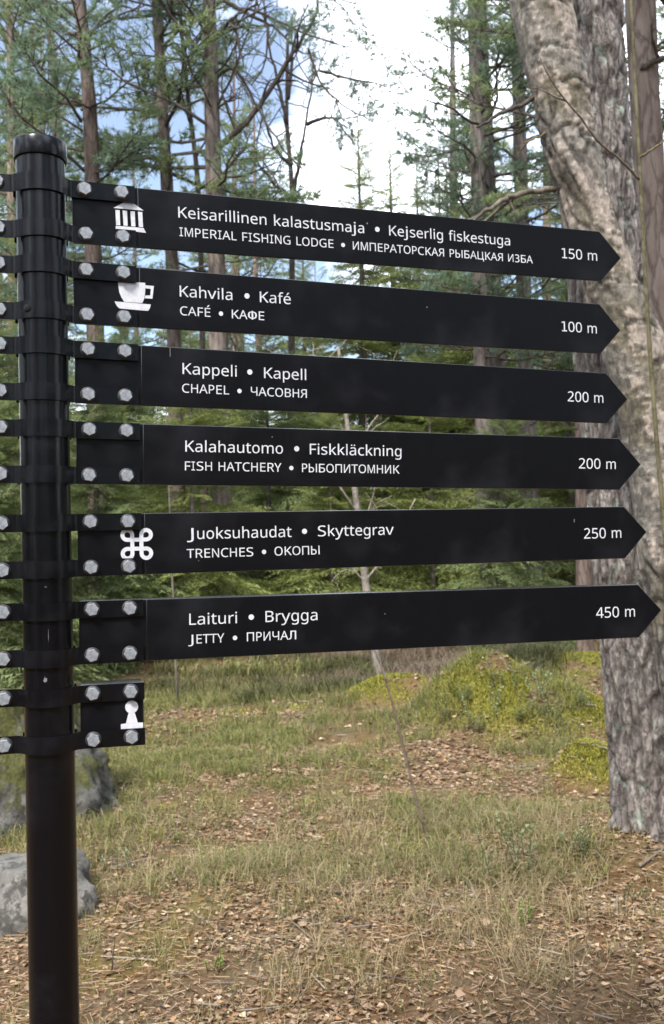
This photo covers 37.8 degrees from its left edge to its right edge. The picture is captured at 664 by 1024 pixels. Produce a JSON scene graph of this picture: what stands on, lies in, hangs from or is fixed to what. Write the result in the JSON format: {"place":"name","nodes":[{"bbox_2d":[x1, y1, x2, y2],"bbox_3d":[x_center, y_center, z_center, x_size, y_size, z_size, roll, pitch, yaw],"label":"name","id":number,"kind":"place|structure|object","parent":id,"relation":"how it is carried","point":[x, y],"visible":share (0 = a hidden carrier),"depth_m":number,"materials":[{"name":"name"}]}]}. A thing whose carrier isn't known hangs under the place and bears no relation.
{"place":"outdoors","nodes":[
{"label":"outdoors","id":0,"kind":"place"},
{"bbox_2d":[0,626,663,1023],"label":"ground","id":1,"kind":"structure","parent":0,"point":[352,736],"depth_m":3.94,"materials":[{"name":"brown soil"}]},
{"bbox_2d":[0,81,7,320],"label":"pine tree","id":2,"kind":"object","parent":1,"relation":"on","point":[4,219],"visible":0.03,"depth_m":28.85,"materials":[{"name":"green plant"}]},
{"bbox_2d":[2,86,78,330],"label":"pine tree","id":3,"kind":"object","parent":1,"relation":"on","point":[67,221],"depth_m":31.29,"materials":[{"name":"green plant"}]},
{"bbox_2d":[0,15,86,373],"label":"pine tree","id":4,"kind":"object","parent":1,"relation":"on","point":[71,244],"visible":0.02,"depth_m":27.49,"materials":[{"name":"green plant"}]},
{"bbox_2d":[0,404,87,593],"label":"spruce tree","id":5,"kind":"object","parent":1,"relation":"on","point":[71,496],"depth_m":18.22,"materials":[{"name":"green plant"}]},
{"bbox_2d":[0,849,97,937],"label":"boulder","id":6,"kind":"object","parent":1,"relation":"on","point":[13,893],"visible":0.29,"depth_m":3.96,"materials":[{"name":"stone"}]},
{"bbox_2d":[0,50,112,329],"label":"pine tree","id":7,"kind":"object","parent":1,"relation":"on","point":[106,249],"visible":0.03,"depth_m":25.82,"materials":[{"name":"green plant"}]},
{"bbox_2d":[0,0,116,555],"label":"pine tree","id":8,"kind":"object","parent":1,"relation":"on","point":[9,35],"visible":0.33,"depth_m":16.64,"materials":[{"name":"green plant"}]},
{"bbox_2d":[0,0,119,246],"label":"pine tree","id":9,"kind":"object","parent":1,"relation":"on","point":[2,163],"visible":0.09,"depth_m":18.09,"materials":[{"name":"green plant"}]},
{"bbox_2d":[0,681,120,838],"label":"boulder","id":10,"kind":"object","parent":1,"relation":"on","point":[95,785],"visible":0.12,"depth_m":5.16,"materials":[{"name":"stone"}]},
{"bbox_2d":[0,281,124,688],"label":"spruce tree","id":11,"kind":"object","parent":1,"relation":"on","point":[11,677],"visible":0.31,"depth_m":9.50,"materials":[{"name":"green plant"}]},
{"bbox_2d":[0,203,124,636],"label":"spruce tree","id":12,"kind":"object","parent":1,"relation":"on","point":[17,445],"visible":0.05,"depth_m":14.79,"materials":[{"name":"green plant"}]},
{"bbox_2d":[0,0,183,593],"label":"pine tree","id":13,"kind":"object","parent":1,"relation":"on","point":[91,170],"visible":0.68,"depth_m":12.70,"materials":[{"name":"green plant"}]},
{"bbox_2d":[0,325,195,679],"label":"spruce tree","id":14,"kind":"object","parent":1,"relation":"on","point":[113,590],"visible":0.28,"depth_m":11.28,"materials":[{"name":"green plant"}]},
{"bbox_2d":[79,937,132,981],"bbox_3d":[-0.831,1.597,3.463,0.264,0.196,0.102,-1,-1,0],"label":"fallen branch","id":15,"kind":"object","parent":1,"relation":"on","point":[100,976],"visible":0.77,"depth_m":3.48,"materials":[{"name":"brown wood"}]},
{"bbox_2d":[85,491,127,512],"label":"spruce tree","id":16,"kind":"object","parent":1,"relation":"on","point":[114,501],"visible":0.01,"depth_m":23.89,"materials":[{"name":"green plant"}]},
{"bbox_2d":[72,485,160,597],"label":"spruce tree","id":17,"kind":"object","parent":1,"relation":"on","point":[127,496],"visible":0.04,"depth_m":18.18,"materials":[{"name":"green plant"}]},
{"bbox_2d":[100,848,132,872],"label":"bilberry plant","id":18,"kind":"object","parent":1,"relation":"on","point":[118,860],"visible":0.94,"depth_m":4.44,"materials":[{"name":"green plant"}]},
{"bbox_2d":[81,326,155,504],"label":"spruce tree","id":19,"kind":"object","parent":1,"relation":"on","point":[119,337],"visible":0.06,"depth_m":32.25,"materials":[{"name":"green plant"}]},
{"bbox_2d":[87,326,155,512],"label":"spruce tree","id":20,"kind":"object","parent":1,"relation":"on","point":[123,332],"visible":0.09,"depth_m":31.46,"materials":[{"name":"green plant"}]},
{"bbox_2d":[103,246,154,415],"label":"pine tree","id":21,"kind":"object","parent":1,"relation":"on","point":[145,330],"visible":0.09,"depth_m":48.50,"materials":[{"name":"green plant"}]},
{"bbox_2d":[85,167,194,423],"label":"pine tree","id":22,"kind":"object","parent":1,"relation":"on","point":[154,252],"visible":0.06,"depth_m":33.83,"materials":[{"name":"green plant"}]},
{"bbox_2d":[116,421,168,594],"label":"spruce tree","id":23,"kind":"object","parent":1,"relation":"on","point":[140,504],"visible":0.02,"depth_m":22.89,"materials":[{"name":"green plant"}]},
{"bbox_2d":[12,0,278,594],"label":"pine tree","id":24,"kind":"object","parent":1,"relation":"on","point":[166,184],"visible":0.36,"depth_m":13.52,"materials":[{"name":"green plant"}]},
{"bbox_2d":[125,485,168,596],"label":"spruce tree","id":25,"kind":"object","parent":1,"relation":"on","point":[155,499],"visible":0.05,"depth_m":20.71,"materials":[{"name":"green plant"}]},
{"bbox_2d":[161,265,177,703],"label":"bare tree","id":26,"kind":"object","parent":1,"relation":"on","point":[176,677],"visible":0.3,"depth_m":8.78,"materials":[{"name":"brown plant"}]},
{"bbox_2d":[132,251,207,508],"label":"spruce tree","id":27,"kind":"object","parent":1,"relation":"on","point":[159,413],"visible":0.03,"depth_m":29.24,"materials":[{"name":"green plant"}]},
{"bbox_2d":[173,828,183,843],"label":"bilberry plant","id":28,"kind":"object","parent":1,"relation":"on","point":[174,836],"visible":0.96,"depth_m":4.81,"materials":[{"name":"green plant"}]},
{"bbox_2d":[93,342,292,660],"bbox_3d":[-1.800,0.343,12.406,2.937,5.104,2.976,-1,-1,3],"label":"spruce tree","id":29,"kind":"object","parent":1,"relation":"on","point":[235,580],"visible":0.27,"depth_m":12.44,"materials":[{"name":"green plant"}]},
{"bbox_2d":[147,330,239,509],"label":"spruce tree","id":30,"kind":"object","parent":1,"relation":"on","point":[189,334],"visible":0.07,"depth_m":26.34,"materials":[{"name":"green plant"}]},
{"bbox_2d":[168,2,247,592],"bbox_3d":[-1.789,-3.621,13.658,1.762,11.085,0.793,-2,-1,23],"label":"bare tree","id":31,"kind":"object","parent":1,"relation":"on","point":[200,263],"visible":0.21,"depth_m":13.95,"materials":[{"name":"brown plant"}]},
{"bbox_2d":[138,346,279,595],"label":"spruce tree","id":32,"kind":"object","parent":1,"relation":"on","point":[199,491],"visible":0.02,"depth_m":16.84,"materials":[{"name":"green plant"}]},
{"bbox_2d":[203,948,223,972],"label":"bilberry plant","id":33,"kind":"object","parent":1,"relation":"on","point":[221,959],"visible":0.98,"depth_m":3.47,"materials":[{"name":"green plant"}]},
{"bbox_2d":[191,256,243,489],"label":"pine tree","id":34,"kind":"object","parent":1,"relation":"on","point":[226,273],"depth_m":40.38,"materials":[{"name":"green plant"}]},
{"bbox_2d":[180,189,263,351],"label":"pine tree","id":35,"kind":"object","parent":1,"relation":"on","point":[249,345],"visible":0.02,"depth_m":45.48,"materials":[{"name":"green plant"}]},
{"bbox_2d":[193,332,250,505],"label":"spruce tree","id":36,"kind":"object","parent":1,"relation":"on","point":[231,413],"depth_m":28.75,"materials":[{"name":"green plant"}]},
{"bbox_2d":[181,82,301,506],"bbox_3d":[-2.356,-4.497,25.455,3.412,13.599,3.391,-1,-1,-18],"label":"pine tree","id":37,"kind":"object","parent":1,"relation":"on","point":[255,267],"visible":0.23,"depth_m":25.57,"materials":[{"name":"green plant"}]},
{"bbox_2d":[64,0,422,595],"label":"pine tree","id":38,"kind":"object","parent":1,"relation":"on","point":[212,153],"visible":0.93,"depth_m":12.77,"materials":[{"name":"green plant"}]},
{"bbox_2d":[179,22,311,351],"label":"pine tree","id":39,"kind":"object","parent":1,"relation":"on","point":[195,259],"visible":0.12,"depth_m":30.18,"materials":[{"name":"green plant"}]},
{"bbox_2d":[203,148,298,506],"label":"pine tree","id":40,"kind":"object","parent":1,"relation":"on","point":[233,338],"visible":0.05,"depth_m":27.84,"materials":[{"name":"green plant"}]},
{"bbox_2d":[234,486,273,574],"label":"spruce tree","id":41,"kind":"object","parent":1,"relation":"on","point":[256,493],"visible":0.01,"depth_m":20.12,"materials":[{"name":"green plant"}]},
{"bbox_2d":[231,256,281,411],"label":"pine tree","id":42,"kind":"object","parent":1,"relation":"on","point":[253,335],"visible":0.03,"depth_m":52.74,"materials":[{"name":"green plant"}]},
{"bbox_2d":[228,954,289,991],"bbox_3d":[-0.192,1.581,3.391,0.280,0.153,0.209,-1,-1,-33],"label":"fallen branch","id":43,"kind":"object","parent":1,"relation":"on","point":[261,977],"visible":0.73,"depth_m":3.39,"materials":[{"name":"wood"}]},
{"bbox_2d":[242,411,279,507],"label":"spruce tree","id":44,"kind":"object","parent":1,"relation":"on","point":[263,426],"visible":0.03,"depth_m":24.92,"materials":[{"name":"green plant"}]},
{"bbox_2d":[197,334,353,594],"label":"spruce tree","id":45,"kind":"object","parent":1,"relation":"on","point":[289,497],"visible":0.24,"depth_m":14.32,"materials":[{"name":"green plant"}]},
{"bbox_2d":[257,412,341,579],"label":"spruce tree","id":46,"kind":"object","parent":1,"relation":"on","point":[323,426],"visible":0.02,"depth_m":18.99,"materials":[{"name":"green plant"}]},
{"bbox_2d":[204,0,397,592],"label":"bare tree","id":47,"kind":"object","parent":1,"relation":"on","point":[293,182],"visible":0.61,"depth_m":15.49,"materials":[{"name":"brown plant"}]},
{"bbox_2d":[278,261,345,425],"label":"pine tree","id":48,"kind":"object","parent":1,"relation":"on","point":[322,276],"visible":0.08,"depth_m":43.78,"materials":[{"name":"green plant"}]},
{"bbox_2d":[257,260,367,509],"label":"spruce tree","id":49,"kind":"object","parent":1,"relation":"on","point":[285,347],"visible":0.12,"depth_m":19.96,"materials":[{"name":"green plant"}]},
{"bbox_2d":[260,412,370,592],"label":"spruce tree","id":50,"kind":"object","parent":1,"relation":"on","point":[323,491],"visible":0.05,"depth_m":17.28,"materials":[{"name":"green plant"}]},
{"bbox_2d":[237,413,410,594],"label":"spruce tree","id":51,"kind":"object","parent":1,"relation":"on","point":[328,577],"visible":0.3,"depth_m":13.08,"materials":[{"name":"green plant"}]},
{"bbox_2d":[0,133,660,1023],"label":"signpost","id":52,"kind":"object","parent":1,"relation":"on","point":[44,429],"visible":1,"depth_m":1.64,"materials":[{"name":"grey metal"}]},
{"bbox_2d":[0,629,663,1023],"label":"grass","id":53,"kind":"structure","parent":1,"relation":"on","point":[252,861],"depth_m":5.04,"materials":[{"name":"green plant"}]},
{"bbox_2d":[131,641,586,706],"bbox_3d":[0.506,1.567,12.326,6.204,0.561,8.236,-1,-1,0],"label":"heather scrub","id":54,"kind":"object","parent":1,"relation":"on","point":[544,652],"visible":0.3,"depth_m":9.73,"materials":[{"name":"heather leaves"},{"name":"twig bark"}]},
{"bbox_2d":[258,335,464,674],"bbox_3d":[0.255,-0.093,9.006,1.892,3.800,1.133,-2,-1,30],"label":"birch tree","id":55,"kind":"object","parent":1,"relation":"on","point":[364,577],"visible":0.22,"depth_m":9.26,"materials":[{"name":"grey plant"}]},
{"bbox_2d":[271,118,456,586],"bbox_3d":[0.672,-2.367,17.934,3.895,10.076,4.081,-1,-1,-20],"label":"spruce tree","id":56,"kind":"object","parent":1,"relation":"on","point":[362,279],"visible":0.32,"depth_m":17.99,"materials":[{"name":"plant"}]},
{"bbox_2d":[135,650,610,848],"bbox_3d":[0.227,1.414,7.277,5.103,0.626,5.443,-1,-1,0],"label":"moss","id":57,"kind":"object","parent":1,"relation":"on","point":[598,700],"visible":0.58,"depth_m":7.16,"materials":[{"name":"green plant"}]},
{"bbox_2d":[317,416,436,591],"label":"spruce tree","id":58,"kind":"object","parent":1,"relation":"on","point":[383,490],"visible":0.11,"depth_m":16.43,"materials":[{"name":"green plant"}]},
{"bbox_2d":[333,142,435,582],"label":"spruce tree","id":59,"kind":"object","parent":1,"relation":"on","point":[390,192],"visible":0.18,"depth_m":19.99,"materials":[{"name":"plant"}]},
{"bbox_2d":[346,591,429,839],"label":"birch sapling","id":60,"kind":"object","parent":1,"relation":"on","point":[407,765],"visible":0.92,"depth_m":4.67,"materials":[{"name":"brown plant"}]},
{"bbox_2d":[372,168,445,496],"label":"spruce tree","id":61,"kind":"object","parent":1,"relation":"on","point":[415,196],"visible":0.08,"depth_m":21.03,"materials":[{"name":"plant"}]},
{"bbox_2d":[231,790,632,1015],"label":"dead grass","id":62,"kind":"structure","parent":1,"relation":"on","point":[502,891],"depth_m":3.79,"materials":[{"name":"beige plant"}]},
{"bbox_2d":[350,345,515,590],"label":"spruce tree","id":63,"kind":"object","parent":1,"relation":"on","point":[433,501],"visible":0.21,"depth_m":13.99,"materials":[{"name":"green plant"}]},
{"bbox_2d":[404,127,461,286],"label":"pine tree","id":64,"kind":"object","parent":1,"relation":"on","point":[422,196],"visible":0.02,"depth_m":24.74,"materials":[{"name":"green plant"}]},
{"bbox_2d":[388,167,512,578],"bbox_3d":[2.342,-2.097,19.181,3.665,9.656,3.683,-2,-1,21],"label":"spruce tree","id":65,"kind":"object","parent":1,"relation":"on","point":[444,430],"visible":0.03,"depth_m":18.93,"materials":[{"name":"green plant"}]},
{"bbox_2d":[436,700,466,724],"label":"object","id":66,"kind":"object","parent":1,"relation":"on","point":[448,711],"visible":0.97,"depth_m":7.13,"materials":[{"name":"green plant"}]},
{"bbox_2d":[429,865,476,914],"bbox_3d":[0.511,1.560,3.993,0.183,0.083,0.424,-1,-1,0],"label":"fallen branch","id":67,"kind":"object","parent":1,"relation":"on","point":[469,885],"visible":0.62,"depth_m":4.05,"materials":[{"name":"brown wood"}]},
{"bbox_2d":[390,1,517,570],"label":"pine tree","id":68,"kind":"object","parent":1,"relation":"on","point":[452,59],"visible":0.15,"depth_m":19.16,"materials":[{"name":"green plant"}]},
{"bbox_2d":[455,680,473,707],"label":"bilberry plant","id":69,"kind":"object","parent":1,"relation":"on","point":[467,691],"visible":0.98,"depth_m":7.18,"materials":[{"name":"green plant"}]},
{"bbox_2d":[459,712,483,734],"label":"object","id":70,"kind":"object","parent":1,"relation":"on","point":[478,725],"visible":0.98,"depth_m":6.95,"materials":[{"name":"green plant"}]},
{"bbox_2d":[390,0,564,587],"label":"pine tree","id":71,"kind":"object","parent":1,"relation":"on","point":[481,355],"visible":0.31,"depth_m":12.42,"materials":[{"name":"green plant"}]},
{"bbox_2d":[462,843,492,869],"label":"grass tuft","id":72,"kind":"object","parent":1,"relation":"on","point":[465,855],"visible":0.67,"depth_m":4.30,"materials":[{"name":"green plant"}]},
{"bbox_2d":[391,0,572,586],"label":"pine tree","id":73,"kind":"object","parent":1,"relation":"on","point":[495,289],"visible":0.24,"depth_m":12.88,"materials":[{"name":"green plant"}]},
{"bbox_2d":[461,686,503,722],"bbox_3d":[1.106,1.384,7.002,0.335,0.275,0.153,-1,-1,-21],"label":"bilberry plant","id":74,"kind":"object","parent":1,"relation":"on","point":[498,696],"visible":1,"depth_m":7.02,"materials":[{"name":"green plant"}]},
{"bbox_2d":[404,168,564,584],"bbox_3d":[2.685,-2.199,18.103,3.836,9.473,3.662,-2,-1,44],"label":"spruce tree","id":75,"kind":"object","parent":1,"relation":"on","point":[462,354],"visible":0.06,"depth_m":17.73,"materials":[{"name":"green plant"}]},
{"bbox_2d":[486,656,516,689],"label":"bilberry plant","id":76,"kind":"object","parent":1,"relation":"on","point":[501,674],"visible":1,"depth_m":7.23,"materials":[{"name":"green plant"}]},
{"bbox_2d":[475,806,535,882],"bbox_3d":[0.798,1.457,4.242,0.210,0.318,0.490,-2,-1,27],"label":"bilberry plant","id":77,"kind":"object","parent":1,"relation":"on","point":[511,837],"visible":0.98,"depth_m":4.22,"materials":[{"name":"green plant"}]},
{"bbox_2d":[449,15,564,577],"bbox_3d":[4.237,-5.273,20.548,3.666,14.700,3.689,-1,-1,-20],"label":"pine tree","id":78,"kind":"object","parent":1,"relation":"on","point":[539,213],"visible":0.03,"depth_m":19.96,"materials":[{"name":"green plant"}]},
{"bbox_2d":[496,650,529,672],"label":"fallen branch","id":79,"kind":"object","parent":1,"relation":"on","point":[507,667],"visible":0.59,"depth_m":7.42,"materials":[{"name":"brown wood"}]},
{"bbox_2d":[433,419,596,653],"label":"spruce tree","id":80,"kind":"object","parent":1,"relation":"on","point":[523,578],"visible":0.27,"depth_m":12.01,"materials":[{"name":"green plant"}]},
{"bbox_2d":[501,895,534,925],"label":"bilberry plant","id":81,"kind":"object","parent":1,"relation":"on","point":[528,911],"visible":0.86,"depth_m":3.73,"materials":[{"name":"green plant"}]},
{"bbox_2d":[513,699,544,723],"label":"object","id":82,"kind":"object","parent":1,"relation":"on","point":[520,711],"visible":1,"depth_m":6.95,"materials":[{"name":"green plant"}]},
{"bbox_2d":[439,0,628,585],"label":"pine tree","id":83,"kind":"object","parent":1,"relation":"on","point":[526,219],"visible":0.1,"depth_m":14.48,"materials":[{"name":"green plant"}]},
{"bbox_2d":[525,669,553,702],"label":"bilberry plant","id":84,"kind":"object","parent":1,"relation":"on","point":[538,682],"visible":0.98,"depth_m":7.13,"materials":[{"name":"green plant"}]},
{"bbox_2d":[416,0,663,710],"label":"birch tree","id":85,"kind":"object","parent":1,"relation":"on","point":[547,32],"visible":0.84,"depth_m":4.07,"materials":[{"name":"grey plant"}]},
{"bbox_2d":[508,221,575,586],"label":"spruce tree","id":86,"kind":"object","parent":1,"relation":"on","point":[568,495],"visible":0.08,"depth_m":14.95,"materials":[{"name":"green plant"}]},
{"bbox_2d":[425,0,663,651],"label":"pine tree","id":87,"kind":"object","parent":1,"relation":"on","point":[583,572],"visible":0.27,"depth_m":11.00,"materials":[{"name":"green plant"}]},
{"bbox_2d":[542,700,562,724],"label":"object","id":88,"kind":"object","parent":1,"relation":"on","point":[557,713],"visible":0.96,"depth_m":6.92,"materials":[{"name":"green plant"}]},
{"bbox_2d":[534,204,573,505],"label":"spruce tree","id":89,"kind":"object","parent":1,"relation":"on","point":[557,352],"visible":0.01,"depth_m":21.85,"materials":[{"name":"green wood"}]},
{"bbox_2d":[539,422,574,578],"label":"spruce tree","id":90,"kind":"object","parent":1,"relation":"on","point":[561,433],"visible":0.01,"depth_m":20.73,"materials":[{"name":"green plant"}]},
{"bbox_2d":[542,432,574,583],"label":"spruce tree","id":91,"kind":"object","parent":1,"relation":"on","point":[558,577],"depth_m":16.34,"materials":[{"name":"green plant"}]},
{"bbox_2d":[553,713,581,739],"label":"grass tuft","id":92,"kind":"object","parent":1,"relation":"on","point":[567,724],"visible":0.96,"depth_m":6.77,"materials":[{"name":"green plant"}]},
{"bbox_2d":[559,818,598,863],"bbox_3d":[1.115,1.490,4.368,0.173,0.183,0.151,-1,-1,0],"label":"bilberry plant","id":93,"kind":"object","parent":1,"relation":"on","point":[581,842],"visible":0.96,"depth_m":4.36,"materials":[{"name":"green plant"}]},
{"bbox_2d":[574,687,592,710],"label":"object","id":94,"kind":"object","parent":1,"relation":"on","point":[579,696],"visible":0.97,"depth_m":7.12,"materials":[{"name":"green plant"}]},
{"bbox_2d":[512,0,663,547],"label":"rowan sapling","id":95,"kind":"object","parent":1,"relation":"on","point":[652,382],"visible":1,"depth_m":3.76,"materials":[{"name":"brown plant"}]},
{"bbox_2d":[515,0,663,331],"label":"pine tree","id":96,"kind":"object","parent":1,"relation":"on","point":[649,58],"visible":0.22,"depth_m":6.55,"materials":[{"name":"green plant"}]},
{"bbox_2d":[560,0,663,842],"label":"pine tree","id":97,"kind":"object","parent":1,"relation":"on","point":[634,716],"visible":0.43,"depth_m":4.62,"materials":[{"name":"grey plant"}]},
{"bbox_2d":[622,882,649,904],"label":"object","id":98,"kind":"object","parent":1,"relation":"on","point":[639,894],"visible":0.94,"depth_m":3.95,"materials":[{"name":"green plant"}]},
{"bbox_2d":[627,826,663,867],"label":"fallen branch","id":99,"kind":"object","parent":1,"relation":"on","point":[650,858],"visible":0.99,"depth_m":4.37,"materials":[{"name":"brown wood"}]},
{"bbox_2d":[628,1,663,115],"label":"pine tree","id":100,"kind":"object","parent":1,"relation":"on","point":[661,9],"visible":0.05,"depth_m":25.61,"materials":[{"name":"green plant"}]},
{"bbox_2d":[0,0,663,430],"label":"sky","id":101,"kind":"structure","parent":0,"point":[399,21],"materials":[{"name":"white"}]}
]}

